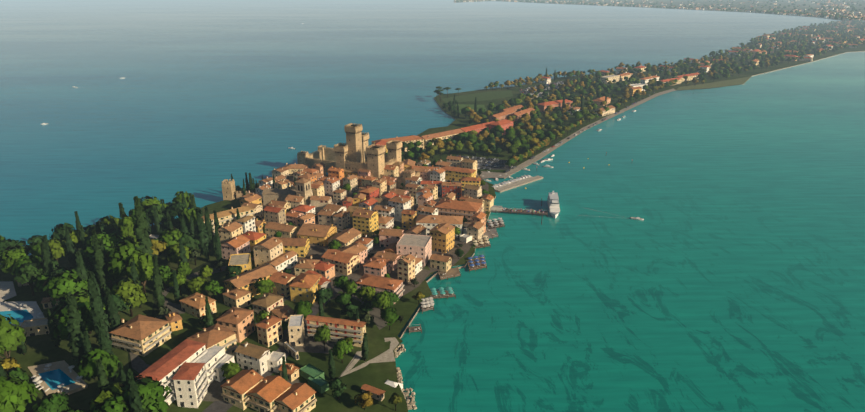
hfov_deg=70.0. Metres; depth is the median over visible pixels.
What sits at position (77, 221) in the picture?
cypress tree
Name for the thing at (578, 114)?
broad tree
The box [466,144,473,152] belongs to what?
yellow tree
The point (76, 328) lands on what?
cypress tree
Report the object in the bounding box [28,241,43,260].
broad tree
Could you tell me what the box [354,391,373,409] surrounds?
yellow tree
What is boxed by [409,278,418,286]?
olive tree
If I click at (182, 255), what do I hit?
cypress tree
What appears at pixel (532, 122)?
dark tree
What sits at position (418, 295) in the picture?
yellow tree
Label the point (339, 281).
broad tree
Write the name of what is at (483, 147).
broad tree
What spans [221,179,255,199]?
town wall and tower
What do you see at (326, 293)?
dark tree
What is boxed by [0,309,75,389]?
swimming pool water
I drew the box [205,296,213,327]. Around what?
cypress tree
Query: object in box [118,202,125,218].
cypress tree
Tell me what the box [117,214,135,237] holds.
broad tree
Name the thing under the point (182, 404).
town house windows
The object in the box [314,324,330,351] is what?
broad tree
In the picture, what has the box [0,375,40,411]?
broad tree
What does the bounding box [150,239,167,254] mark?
yellow tree
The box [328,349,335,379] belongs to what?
cypress tree
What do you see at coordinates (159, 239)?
dark tree
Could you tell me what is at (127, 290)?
broad tree
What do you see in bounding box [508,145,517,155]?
broad tree
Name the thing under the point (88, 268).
dark tree
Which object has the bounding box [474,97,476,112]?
cypress tree
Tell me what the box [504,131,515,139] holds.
broad tree
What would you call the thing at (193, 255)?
olive tree
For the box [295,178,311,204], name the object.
church bell tower
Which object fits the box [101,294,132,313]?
dark tree
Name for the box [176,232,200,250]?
dark tree
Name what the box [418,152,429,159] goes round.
yellow tree
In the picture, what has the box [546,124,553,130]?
broad tree
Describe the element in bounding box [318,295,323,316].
cypress tree
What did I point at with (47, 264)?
cypress tree
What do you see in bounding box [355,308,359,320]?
cypress tree
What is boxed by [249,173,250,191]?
cypress tree
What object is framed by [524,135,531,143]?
broad tree
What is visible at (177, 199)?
broad tree
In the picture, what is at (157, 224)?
cypress tree
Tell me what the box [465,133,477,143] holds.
broad tree
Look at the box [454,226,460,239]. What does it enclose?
broad tree
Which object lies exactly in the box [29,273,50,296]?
broad tree
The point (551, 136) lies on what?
broad tree
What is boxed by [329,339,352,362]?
broad tree
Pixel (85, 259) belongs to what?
dark tree
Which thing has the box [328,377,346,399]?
dark tree
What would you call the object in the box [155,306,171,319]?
olive tree
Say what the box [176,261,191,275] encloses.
broad tree
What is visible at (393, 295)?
broad tree
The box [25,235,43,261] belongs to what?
dark tree
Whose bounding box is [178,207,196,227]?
broad tree
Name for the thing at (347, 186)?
broad tree
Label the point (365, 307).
dark tree
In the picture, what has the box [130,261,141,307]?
cypress tree
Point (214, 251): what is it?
cypress tree
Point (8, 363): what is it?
yellow tree
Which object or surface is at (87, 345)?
cypress tree
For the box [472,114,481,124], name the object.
yellow tree
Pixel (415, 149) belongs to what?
broad tree
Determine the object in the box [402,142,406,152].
dark tree
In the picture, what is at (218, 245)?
cypress tree
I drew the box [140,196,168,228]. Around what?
broad tree
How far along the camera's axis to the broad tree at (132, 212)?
396.27 m
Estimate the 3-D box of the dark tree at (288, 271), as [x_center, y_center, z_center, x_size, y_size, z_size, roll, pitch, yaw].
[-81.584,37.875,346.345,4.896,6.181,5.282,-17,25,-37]
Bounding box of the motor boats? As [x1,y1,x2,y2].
[41,23,643,219]
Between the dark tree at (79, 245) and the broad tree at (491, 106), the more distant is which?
the broad tree at (491, 106)
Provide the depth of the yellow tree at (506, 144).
618.28 m
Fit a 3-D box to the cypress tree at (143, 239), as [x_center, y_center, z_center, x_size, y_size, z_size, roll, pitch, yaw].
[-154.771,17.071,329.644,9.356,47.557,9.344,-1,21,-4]
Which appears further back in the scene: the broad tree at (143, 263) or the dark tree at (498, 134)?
the dark tree at (498, 134)
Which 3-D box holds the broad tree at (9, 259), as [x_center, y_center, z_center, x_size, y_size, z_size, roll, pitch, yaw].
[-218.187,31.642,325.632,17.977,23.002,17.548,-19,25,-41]
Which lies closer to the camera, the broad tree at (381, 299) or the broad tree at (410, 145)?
the broad tree at (381, 299)
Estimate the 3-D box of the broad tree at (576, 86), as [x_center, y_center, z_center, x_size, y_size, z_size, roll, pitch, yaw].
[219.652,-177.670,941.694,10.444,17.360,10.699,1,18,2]
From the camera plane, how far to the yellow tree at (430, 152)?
590.46 m
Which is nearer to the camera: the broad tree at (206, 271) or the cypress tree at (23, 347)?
the cypress tree at (23, 347)
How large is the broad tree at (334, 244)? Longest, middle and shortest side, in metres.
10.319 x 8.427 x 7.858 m
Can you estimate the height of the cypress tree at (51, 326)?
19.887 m
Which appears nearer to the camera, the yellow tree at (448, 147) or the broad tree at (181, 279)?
the broad tree at (181, 279)
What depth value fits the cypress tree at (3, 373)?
223.69 m
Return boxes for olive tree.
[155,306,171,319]
[188,250,201,265]
[213,261,224,270]
[359,312,373,326]
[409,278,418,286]
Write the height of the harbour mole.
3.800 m
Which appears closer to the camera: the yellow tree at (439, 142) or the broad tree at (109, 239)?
the broad tree at (109, 239)
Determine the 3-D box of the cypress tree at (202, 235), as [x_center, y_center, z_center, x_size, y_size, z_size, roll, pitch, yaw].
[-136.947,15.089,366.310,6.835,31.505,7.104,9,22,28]
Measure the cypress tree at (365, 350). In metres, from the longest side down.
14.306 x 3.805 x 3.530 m
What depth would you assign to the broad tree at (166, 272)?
318.58 m
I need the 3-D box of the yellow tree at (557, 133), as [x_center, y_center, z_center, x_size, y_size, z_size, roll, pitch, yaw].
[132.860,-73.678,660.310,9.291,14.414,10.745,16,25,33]
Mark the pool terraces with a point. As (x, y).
(7, 291)
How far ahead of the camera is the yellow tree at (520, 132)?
660.88 m
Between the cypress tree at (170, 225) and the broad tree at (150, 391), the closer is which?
the broad tree at (150, 391)
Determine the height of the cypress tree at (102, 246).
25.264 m
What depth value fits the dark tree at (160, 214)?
403.23 m
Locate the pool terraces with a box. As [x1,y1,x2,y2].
[0,281,87,394]
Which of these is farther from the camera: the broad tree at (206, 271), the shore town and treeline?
the shore town and treeline
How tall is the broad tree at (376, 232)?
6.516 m
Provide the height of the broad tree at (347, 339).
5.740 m
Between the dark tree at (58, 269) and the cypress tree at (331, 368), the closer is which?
the cypress tree at (331, 368)
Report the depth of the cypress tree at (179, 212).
395.21 m
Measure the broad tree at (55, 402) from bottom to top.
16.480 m
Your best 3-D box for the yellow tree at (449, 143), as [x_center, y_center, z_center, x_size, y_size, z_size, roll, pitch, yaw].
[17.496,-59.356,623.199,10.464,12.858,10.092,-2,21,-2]
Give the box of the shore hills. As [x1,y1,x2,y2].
[456,0,864,20]
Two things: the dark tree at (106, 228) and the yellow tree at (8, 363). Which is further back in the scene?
the dark tree at (106, 228)
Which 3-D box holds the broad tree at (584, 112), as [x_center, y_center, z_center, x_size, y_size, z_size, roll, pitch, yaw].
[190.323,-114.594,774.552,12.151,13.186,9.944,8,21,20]
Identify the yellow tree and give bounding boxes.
[0,357,20,375]
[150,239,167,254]
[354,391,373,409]
[388,392,401,410]
[412,291,424,304]
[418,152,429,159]
[426,149,434,157]
[427,145,438,158]
[432,138,444,153]
[444,145,452,155]
[445,141,454,146]
[466,109,476,115]
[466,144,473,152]
[467,130,477,134]
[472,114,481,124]
[480,130,489,136]
[504,142,511,149]
[505,115,513,120]
[516,118,527,123]
[516,130,526,134]
[520,122,533,130]
[521,113,530,120]
[529,87,536,93]
[529,138,538,145]
[534,118,541,124]
[545,116,554,122]
[553,130,561,141]
[562,104,569,110]
[623,92,629,98]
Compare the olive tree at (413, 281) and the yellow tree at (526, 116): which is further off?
the yellow tree at (526, 116)
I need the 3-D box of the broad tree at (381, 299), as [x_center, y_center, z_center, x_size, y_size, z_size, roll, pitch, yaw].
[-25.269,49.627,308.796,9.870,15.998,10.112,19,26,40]
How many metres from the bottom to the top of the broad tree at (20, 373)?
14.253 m
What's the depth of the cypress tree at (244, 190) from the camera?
483.32 m
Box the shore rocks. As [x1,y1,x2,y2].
[394,344,416,409]
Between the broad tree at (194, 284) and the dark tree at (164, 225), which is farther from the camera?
the dark tree at (164, 225)
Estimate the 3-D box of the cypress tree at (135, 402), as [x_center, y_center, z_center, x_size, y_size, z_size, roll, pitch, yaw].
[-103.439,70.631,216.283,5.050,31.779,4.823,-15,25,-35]
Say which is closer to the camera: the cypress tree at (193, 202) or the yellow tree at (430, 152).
the cypress tree at (193, 202)
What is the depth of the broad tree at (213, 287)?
313.77 m
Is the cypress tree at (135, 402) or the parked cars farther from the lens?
the parked cars
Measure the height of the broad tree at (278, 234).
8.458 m
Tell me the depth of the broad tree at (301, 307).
295.33 m
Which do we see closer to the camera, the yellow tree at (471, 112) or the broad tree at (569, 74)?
the yellow tree at (471, 112)
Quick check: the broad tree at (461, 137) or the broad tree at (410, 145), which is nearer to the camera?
the broad tree at (410, 145)
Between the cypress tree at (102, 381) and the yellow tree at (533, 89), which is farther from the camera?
the yellow tree at (533, 89)
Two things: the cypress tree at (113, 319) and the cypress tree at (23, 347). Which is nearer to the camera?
the cypress tree at (23, 347)
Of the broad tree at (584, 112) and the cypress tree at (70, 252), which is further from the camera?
the broad tree at (584, 112)
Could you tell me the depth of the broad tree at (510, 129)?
671.61 m
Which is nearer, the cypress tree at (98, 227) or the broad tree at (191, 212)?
the cypress tree at (98, 227)
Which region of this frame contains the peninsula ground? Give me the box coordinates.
[0,23,864,411]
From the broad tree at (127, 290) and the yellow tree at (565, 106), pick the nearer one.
the broad tree at (127, 290)
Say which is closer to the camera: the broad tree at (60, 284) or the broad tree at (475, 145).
the broad tree at (60, 284)
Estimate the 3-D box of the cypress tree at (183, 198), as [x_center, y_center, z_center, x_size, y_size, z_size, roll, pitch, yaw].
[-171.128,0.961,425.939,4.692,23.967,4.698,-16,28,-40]
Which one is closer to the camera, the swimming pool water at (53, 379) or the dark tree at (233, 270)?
the swimming pool water at (53, 379)
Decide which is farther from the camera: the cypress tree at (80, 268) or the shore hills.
the shore hills
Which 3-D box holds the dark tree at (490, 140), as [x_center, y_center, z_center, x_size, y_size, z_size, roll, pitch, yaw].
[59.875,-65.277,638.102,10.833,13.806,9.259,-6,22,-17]
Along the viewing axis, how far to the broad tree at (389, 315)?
297.17 m
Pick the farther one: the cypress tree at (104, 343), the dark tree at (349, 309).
the dark tree at (349, 309)
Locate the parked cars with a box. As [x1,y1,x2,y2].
[262,79,654,379]
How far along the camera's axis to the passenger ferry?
465.76 m
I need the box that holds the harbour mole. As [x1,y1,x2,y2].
[495,176,542,192]
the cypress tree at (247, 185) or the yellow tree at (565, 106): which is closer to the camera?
the cypress tree at (247, 185)
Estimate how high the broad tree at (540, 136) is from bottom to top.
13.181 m
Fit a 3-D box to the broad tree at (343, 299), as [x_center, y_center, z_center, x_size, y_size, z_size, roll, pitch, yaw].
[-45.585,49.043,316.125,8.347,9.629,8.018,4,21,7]
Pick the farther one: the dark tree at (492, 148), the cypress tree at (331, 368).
the dark tree at (492, 148)
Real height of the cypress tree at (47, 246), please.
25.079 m
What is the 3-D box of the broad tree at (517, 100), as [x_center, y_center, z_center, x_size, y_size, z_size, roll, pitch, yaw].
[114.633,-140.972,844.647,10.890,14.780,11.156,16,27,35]
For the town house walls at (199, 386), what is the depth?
367.98 m
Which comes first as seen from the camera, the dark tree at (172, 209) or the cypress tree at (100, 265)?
the cypress tree at (100, 265)
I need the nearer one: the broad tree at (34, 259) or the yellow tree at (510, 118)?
the broad tree at (34, 259)
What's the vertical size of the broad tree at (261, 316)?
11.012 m
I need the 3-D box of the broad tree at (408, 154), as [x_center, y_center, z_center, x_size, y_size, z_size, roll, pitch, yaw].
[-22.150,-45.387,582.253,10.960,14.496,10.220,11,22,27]
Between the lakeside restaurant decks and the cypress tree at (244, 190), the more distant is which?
the cypress tree at (244, 190)
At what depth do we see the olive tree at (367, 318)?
301.00 m
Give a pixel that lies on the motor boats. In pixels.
(505, 183)
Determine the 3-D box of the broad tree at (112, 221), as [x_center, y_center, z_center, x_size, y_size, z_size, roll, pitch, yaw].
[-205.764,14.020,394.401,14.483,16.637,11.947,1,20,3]
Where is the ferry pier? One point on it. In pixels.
(495, 208)
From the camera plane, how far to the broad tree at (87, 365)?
233.13 m
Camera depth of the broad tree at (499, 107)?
796.31 m
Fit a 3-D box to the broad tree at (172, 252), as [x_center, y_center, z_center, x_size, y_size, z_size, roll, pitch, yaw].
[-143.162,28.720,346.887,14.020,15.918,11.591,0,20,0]
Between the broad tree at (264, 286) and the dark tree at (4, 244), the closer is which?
the broad tree at (264, 286)
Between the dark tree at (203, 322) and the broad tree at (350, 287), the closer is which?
the dark tree at (203, 322)
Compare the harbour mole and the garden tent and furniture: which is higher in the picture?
the harbour mole
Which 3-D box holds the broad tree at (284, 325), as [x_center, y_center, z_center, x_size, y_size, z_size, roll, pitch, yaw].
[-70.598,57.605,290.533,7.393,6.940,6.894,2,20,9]
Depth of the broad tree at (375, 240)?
397.48 m
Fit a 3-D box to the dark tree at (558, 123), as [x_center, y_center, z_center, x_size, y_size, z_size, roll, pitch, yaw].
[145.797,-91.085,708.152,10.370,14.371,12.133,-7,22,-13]
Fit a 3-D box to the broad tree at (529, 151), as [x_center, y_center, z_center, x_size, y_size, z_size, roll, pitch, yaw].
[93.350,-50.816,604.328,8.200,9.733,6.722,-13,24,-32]
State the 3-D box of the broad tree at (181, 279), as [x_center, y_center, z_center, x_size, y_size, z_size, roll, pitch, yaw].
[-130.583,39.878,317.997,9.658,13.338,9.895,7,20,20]
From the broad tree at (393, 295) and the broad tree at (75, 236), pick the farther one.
the broad tree at (75, 236)
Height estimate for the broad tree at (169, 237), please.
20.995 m
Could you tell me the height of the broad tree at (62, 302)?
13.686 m
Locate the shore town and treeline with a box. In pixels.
[454,0,864,20]
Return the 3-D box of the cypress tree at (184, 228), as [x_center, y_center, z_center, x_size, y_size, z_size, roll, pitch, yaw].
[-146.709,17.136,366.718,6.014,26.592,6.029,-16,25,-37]
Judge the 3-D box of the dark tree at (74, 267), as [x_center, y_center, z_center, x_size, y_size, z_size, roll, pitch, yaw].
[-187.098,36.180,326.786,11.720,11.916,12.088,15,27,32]
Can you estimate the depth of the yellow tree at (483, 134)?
668.47 m
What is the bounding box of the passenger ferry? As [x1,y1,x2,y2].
[547,191,559,217]
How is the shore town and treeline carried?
on the shore hills
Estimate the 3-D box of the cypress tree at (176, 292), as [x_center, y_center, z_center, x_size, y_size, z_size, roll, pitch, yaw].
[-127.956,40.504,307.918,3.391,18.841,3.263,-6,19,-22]
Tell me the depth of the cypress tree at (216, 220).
389.93 m
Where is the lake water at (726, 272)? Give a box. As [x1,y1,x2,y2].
[0,0,864,411]
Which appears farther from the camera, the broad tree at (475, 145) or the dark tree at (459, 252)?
the broad tree at (475, 145)
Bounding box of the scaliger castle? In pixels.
[297,123,419,189]
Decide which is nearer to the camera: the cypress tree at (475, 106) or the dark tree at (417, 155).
the dark tree at (417, 155)
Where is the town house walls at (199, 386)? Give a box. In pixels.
[17,20,864,411]
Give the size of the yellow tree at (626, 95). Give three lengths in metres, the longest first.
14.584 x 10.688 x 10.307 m
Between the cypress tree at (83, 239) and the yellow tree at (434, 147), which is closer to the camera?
the cypress tree at (83, 239)
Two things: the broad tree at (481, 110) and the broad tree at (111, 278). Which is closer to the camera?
the broad tree at (111, 278)
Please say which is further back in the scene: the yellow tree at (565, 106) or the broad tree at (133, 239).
the yellow tree at (565, 106)
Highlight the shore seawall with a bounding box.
[396,51,864,353]
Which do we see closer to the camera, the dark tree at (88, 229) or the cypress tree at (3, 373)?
the cypress tree at (3, 373)
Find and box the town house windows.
[24,20,863,411]
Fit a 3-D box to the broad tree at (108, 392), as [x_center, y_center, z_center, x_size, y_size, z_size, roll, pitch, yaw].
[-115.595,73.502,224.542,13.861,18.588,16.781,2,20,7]
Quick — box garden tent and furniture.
[385,380,402,389]
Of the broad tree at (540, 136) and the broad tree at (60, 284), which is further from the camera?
the broad tree at (540, 136)
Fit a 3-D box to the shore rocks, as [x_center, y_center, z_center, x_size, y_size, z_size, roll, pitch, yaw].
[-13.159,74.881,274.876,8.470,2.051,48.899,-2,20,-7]
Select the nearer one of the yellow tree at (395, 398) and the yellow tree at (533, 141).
the yellow tree at (395, 398)
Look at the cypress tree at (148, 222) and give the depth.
395.81 m
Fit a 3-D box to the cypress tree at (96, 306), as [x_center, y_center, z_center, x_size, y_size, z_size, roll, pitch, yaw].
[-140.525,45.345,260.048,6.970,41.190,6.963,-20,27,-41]
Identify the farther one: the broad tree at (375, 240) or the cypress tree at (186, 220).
the broad tree at (375, 240)
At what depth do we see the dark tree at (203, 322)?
289.05 m
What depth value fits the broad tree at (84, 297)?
276.35 m
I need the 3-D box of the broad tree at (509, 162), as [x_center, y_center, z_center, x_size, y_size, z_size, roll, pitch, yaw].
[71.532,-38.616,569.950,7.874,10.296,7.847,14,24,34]
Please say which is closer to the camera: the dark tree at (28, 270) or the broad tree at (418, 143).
the dark tree at (28, 270)
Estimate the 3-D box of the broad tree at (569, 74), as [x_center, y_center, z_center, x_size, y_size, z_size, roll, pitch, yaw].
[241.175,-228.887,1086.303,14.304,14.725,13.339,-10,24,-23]
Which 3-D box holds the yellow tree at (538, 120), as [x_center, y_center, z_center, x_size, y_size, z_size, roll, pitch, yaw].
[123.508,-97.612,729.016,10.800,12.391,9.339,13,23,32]
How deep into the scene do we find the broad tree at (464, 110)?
781.26 m
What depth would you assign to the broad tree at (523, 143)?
625.47 m
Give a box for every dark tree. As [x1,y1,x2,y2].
[0,239,27,259]
[14,262,45,295]
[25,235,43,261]
[40,259,60,274]
[49,223,78,240]
[49,267,73,277]
[68,262,88,272]
[70,266,96,279]
[76,236,90,248]
[78,248,90,263]
[83,224,94,236]
[90,223,113,236]
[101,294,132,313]
[108,229,122,239]
[144,203,166,224]
[151,237,164,256]
[160,218,178,230]
[162,202,187,217]
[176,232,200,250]
[199,315,214,326]
[225,265,241,278]
[283,269,290,273]
[314,287,332,310]
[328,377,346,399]
[341,303,357,319]
[359,300,372,312]
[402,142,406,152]
[414,152,421,161]
[454,248,464,256]
[486,137,494,142]
[488,145,495,153]
[493,131,502,137]
[527,118,535,125]
[556,121,564,130]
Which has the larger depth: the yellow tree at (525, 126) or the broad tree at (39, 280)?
the yellow tree at (525, 126)
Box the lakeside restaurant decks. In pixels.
[408,218,504,334]
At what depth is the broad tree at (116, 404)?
213.02 m
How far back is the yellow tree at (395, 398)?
243.33 m
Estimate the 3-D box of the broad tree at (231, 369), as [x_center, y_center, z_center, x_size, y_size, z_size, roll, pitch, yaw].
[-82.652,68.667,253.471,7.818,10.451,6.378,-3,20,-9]
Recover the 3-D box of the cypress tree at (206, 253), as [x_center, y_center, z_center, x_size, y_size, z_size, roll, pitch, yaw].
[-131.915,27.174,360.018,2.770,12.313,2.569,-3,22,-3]
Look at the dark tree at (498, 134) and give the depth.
662.02 m
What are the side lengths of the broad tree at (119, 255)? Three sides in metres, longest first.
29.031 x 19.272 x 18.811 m
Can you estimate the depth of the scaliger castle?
531.20 m
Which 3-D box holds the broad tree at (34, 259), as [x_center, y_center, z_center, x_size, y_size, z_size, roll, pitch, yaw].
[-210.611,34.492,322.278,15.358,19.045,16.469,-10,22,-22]
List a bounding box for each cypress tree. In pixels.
[0,363,16,411]
[15,321,26,354]
[39,242,54,273]
[43,235,53,258]
[46,308,60,347]
[65,227,76,265]
[66,292,89,367]
[74,211,80,230]
[74,251,89,295]
[79,225,88,263]
[83,331,94,379]
[87,270,111,348]
[91,229,109,292]
[91,272,101,295]
[95,221,103,236]
[95,317,116,380]
[95,358,108,389]
[98,239,108,281]
[104,287,120,329]
[117,362,127,385]
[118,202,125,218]
[127,369,144,411]
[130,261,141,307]
[133,196,153,260]
[145,213,150,235]
[152,254,164,306]
[153,207,161,234]
[167,216,172,229]
[173,270,179,303]
[178,208,180,230]
[178,238,187,276]
[180,214,188,250]
[181,191,186,206]
[183,214,191,236]
[189,215,195,238]
[192,194,195,207]
[195,207,209,254]
[204,206,213,244]
[204,243,208,261]
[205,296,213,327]
[213,210,220,227]
[213,237,215,256]
[214,223,222,261]
[236,208,240,219]
[242,178,245,194]
[245,172,248,190]
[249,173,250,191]
[282,356,287,381]
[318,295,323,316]
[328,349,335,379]
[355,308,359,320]
[361,332,368,360]
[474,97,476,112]
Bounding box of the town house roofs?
[16,19,864,409]
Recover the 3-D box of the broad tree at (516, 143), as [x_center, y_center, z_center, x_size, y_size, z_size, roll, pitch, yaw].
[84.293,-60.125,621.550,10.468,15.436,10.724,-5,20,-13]
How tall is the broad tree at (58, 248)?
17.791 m
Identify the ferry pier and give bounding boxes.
[490,203,547,224]
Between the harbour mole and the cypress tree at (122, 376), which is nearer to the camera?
the cypress tree at (122, 376)
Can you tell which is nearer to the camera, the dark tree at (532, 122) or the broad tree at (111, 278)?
the broad tree at (111, 278)
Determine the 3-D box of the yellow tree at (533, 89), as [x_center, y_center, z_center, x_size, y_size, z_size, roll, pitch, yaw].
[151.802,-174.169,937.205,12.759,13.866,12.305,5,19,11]
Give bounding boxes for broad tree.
[0,244,29,285]
[0,314,26,358]
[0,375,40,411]
[7,367,29,382]
[9,255,42,287]
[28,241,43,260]
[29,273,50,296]
[30,392,72,411]
[39,238,66,260]
[43,269,98,305]
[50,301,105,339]
[52,295,79,319]
[63,408,88,411]
[64,230,87,250]
[75,289,107,333]
[77,347,123,379]
[80,232,122,259]
[88,244,116,265]
[89,382,128,411]
[90,395,130,411]
[91,261,125,286]
[98,215,118,230]
[105,239,142,277]
[109,278,147,316]
[116,235,139,249]
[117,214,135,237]
[118,375,171,411]
[123,252,153,295]
[129,208,145,217]
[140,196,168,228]
[151,265,172,290]
[159,227,182,248]
[164,243,190,265]
[167,271,186,294]
[172,191,190,207]
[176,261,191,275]
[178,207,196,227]
[184,276,207,292]
[198,265,212,278]
[203,280,223,298]
[221,361,240,379]
[254,277,274,293]
[255,310,270,322]
[273,231,282,236]
[281,321,288,334]
[293,300,312,325]
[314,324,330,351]
[327,240,340,248]
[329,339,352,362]
[333,275,348,293]
[335,293,351,305]
[342,183,350,192]
[342,337,353,344]
[343,279,357,301]
[354,285,376,301]
[371,291,389,308]
[372,237,378,245]
[373,230,379,236]
[380,307,398,329]
[386,290,399,305]
[404,151,414,158]
[406,142,414,150]
[412,146,420,152]
[414,141,421,146]
[453,141,463,150]
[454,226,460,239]
[455,133,466,142]
[461,107,468,117]
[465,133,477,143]
[470,142,480,154]
[478,108,484,114]
[479,144,487,155]
[487,102,495,110]
[493,125,503,133]
[495,105,504,111]
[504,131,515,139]
[505,159,513,168]
[506,128,515,135]
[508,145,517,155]
[512,139,520,147]
[513,98,520,103]
[516,154,523,163]
[517,93,525,99]
[519,140,529,151]
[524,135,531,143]
[525,149,531,158]
[536,133,546,139]
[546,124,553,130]
[547,133,555,141]
[566,72,573,79]
[572,111,582,118]
[574,84,579,93]
[579,89,586,94]
[580,109,588,116]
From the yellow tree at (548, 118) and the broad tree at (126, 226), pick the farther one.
the yellow tree at (548, 118)
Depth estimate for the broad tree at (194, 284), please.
314.72 m

